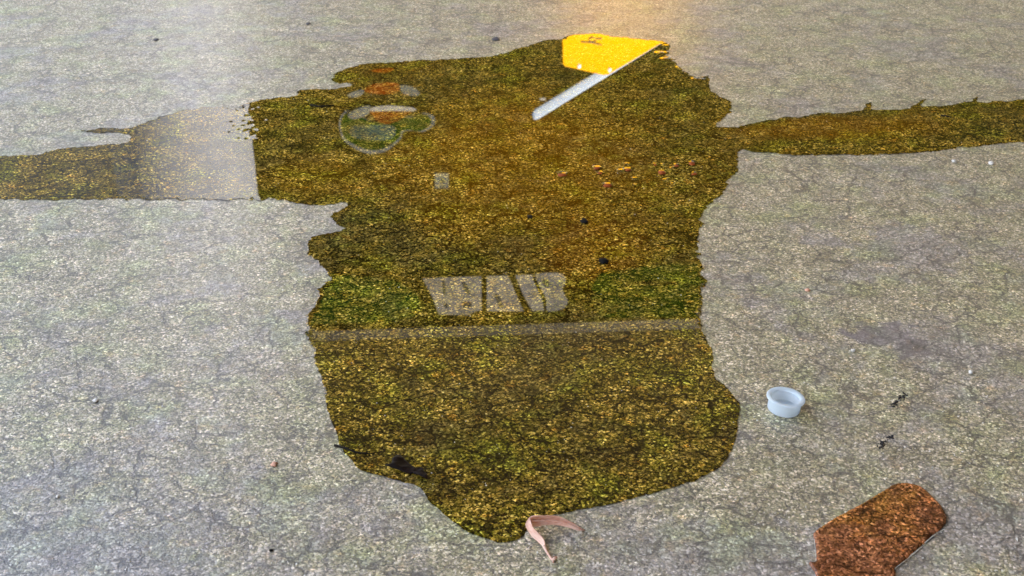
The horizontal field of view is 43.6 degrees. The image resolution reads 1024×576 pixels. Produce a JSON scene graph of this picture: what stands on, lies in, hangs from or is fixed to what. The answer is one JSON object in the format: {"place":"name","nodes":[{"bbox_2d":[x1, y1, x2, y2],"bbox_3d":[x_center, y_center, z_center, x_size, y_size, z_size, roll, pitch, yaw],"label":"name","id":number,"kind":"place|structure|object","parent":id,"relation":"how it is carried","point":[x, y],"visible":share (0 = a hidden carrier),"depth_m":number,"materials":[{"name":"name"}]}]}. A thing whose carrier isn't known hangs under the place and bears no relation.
{"place":"outdoors","nodes":[
{"label":"outdoors","id":0,"kind":"place"},
{"bbox_2d":[0,0,1023,575],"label":"pavement","id":1,"kind":"structure","parent":0,"point":[78,64],"depth_m":1.39,"materials":[{"name":"grey asphalt"}]},
{"bbox_2d":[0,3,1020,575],"bbox_3d":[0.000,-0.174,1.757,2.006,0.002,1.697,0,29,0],"label":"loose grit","id":2,"kind":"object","parent":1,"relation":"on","point":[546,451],"visible":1,"depth_m":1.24,"materials":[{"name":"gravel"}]},
{"bbox_2d":[0,33,1023,541],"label":"puddle","id":3,"kind":"object","parent":1,"relation":"on","point":[500,385],"visible":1,"depth_m":1.57,"materials":[{"name":"liquid"}]},
{"bbox_2d":[309,104,333,106],"bbox_3d":[-0.288,-0.276,1.939,0.037,0.003,0.008,0,29,0],"label":"twig","id":4,"kind":"object","parent":3,"relation":"on","point":[320,105],"visible":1,"depth_m":1.94,"materials":[{"name":"brown wood"}]},
{"bbox_2d":[334,444,369,454],"bbox_3d":[-0.147,0.149,1.173,0.037,0.002,0.004,11,31,20],"label":"twig","id":5,"kind":"object","parent":3,"relation":"on","point":[342,447],"visible":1,"depth_m":1.17,"materials":[{"name":"black wood"}]},
{"bbox_2d":[385,455,427,478],"bbox_3d":[-0.091,0.161,1.146,0.044,0.003,0.020,20,35,31],"label":"wet leaf","id":6,"kind":"object","parent":3,"relation":"on","point":[400,463],"visible":1,"depth_m":1.15,"materials":[{"name":"brown plant"}]},
{"bbox_2d":[413,320,468,327],"bbox_3d":[-0.075,0.038,1.372,0.066,0.001,0.002,-7,30,-13],"label":"twig","id":7,"kind":"object","parent":3,"relation":"on","point":[436,324],"visible":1,"depth_m":1.37,"materials":[{"name":"brown wood"}]},
{"bbox_2d":[580,218,587,223],"bbox_3d":[0.090,-0.083,1.590,0.011,0.002,0.014,0,29,0],"label":"humus crumb","id":8,"kind":"object","parent":3,"relation":"on","point":[584,220],"visible":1,"depth_m":1.59,"materials":[{"name":"black soil"}]},
{"bbox_2d":[599,258,608,263],"bbox_3d":[0.107,-0.032,1.496,0.012,0.004,0.014,0,29,0],"label":"humus crumb","id":9,"kind":"object","parent":3,"relation":"on","point":[603,260],"visible":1,"depth_m":1.50,"materials":[{"name":"black soil"}]},
{"bbox_2d":[525,515,583,562],"bbox_3d":[0.031,0.202,1.064,0.041,0.014,0.050,18,34,29],"label":"dry leaf","id":10,"kind":"object","parent":1,"relation":"on","point":[535,521],"visible":1,"depth_m":1.07,"materials":[{"name":"pink plant"}]},
{"bbox_2d":[766,387,804,417],"bbox_3d":[0.262,0.110,1.228,0.037,0.015,0.037,4,27,-2],"label":"bottle cap","id":11,"kind":"object","parent":1,"relation":"on","point":[785,402],"visible":1,"depth_m":1.23,"materials":[{"name":"white plastic"}]},
{"bbox_2d":[809,483,946,575],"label":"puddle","id":12,"kind":"object","parent":1,"relation":"on","point":[888,531],"visible":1,"depth_m":1.07,"materials":[{"name":"brown liquid"}]},
{"bbox_2d":[877,435,893,448],"bbox_3d":[0.346,0.142,1.187,0.008,0.002,0.028,23,37,36],"label":"grit clump","id":13,"kind":"object","parent":1,"relation":"on","point":[882,442],"visible":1,"depth_m":1.19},
{"bbox_2d":[890,391,907,406],"bbox_3d":[0.377,0.109,1.247,0.008,0.002,0.031,22,36,34],"label":"grit clump","id":14,"kind":"object","parent":1,"relation":"on","point":[899,397],"visible":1,"depth_m":1.25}
]}

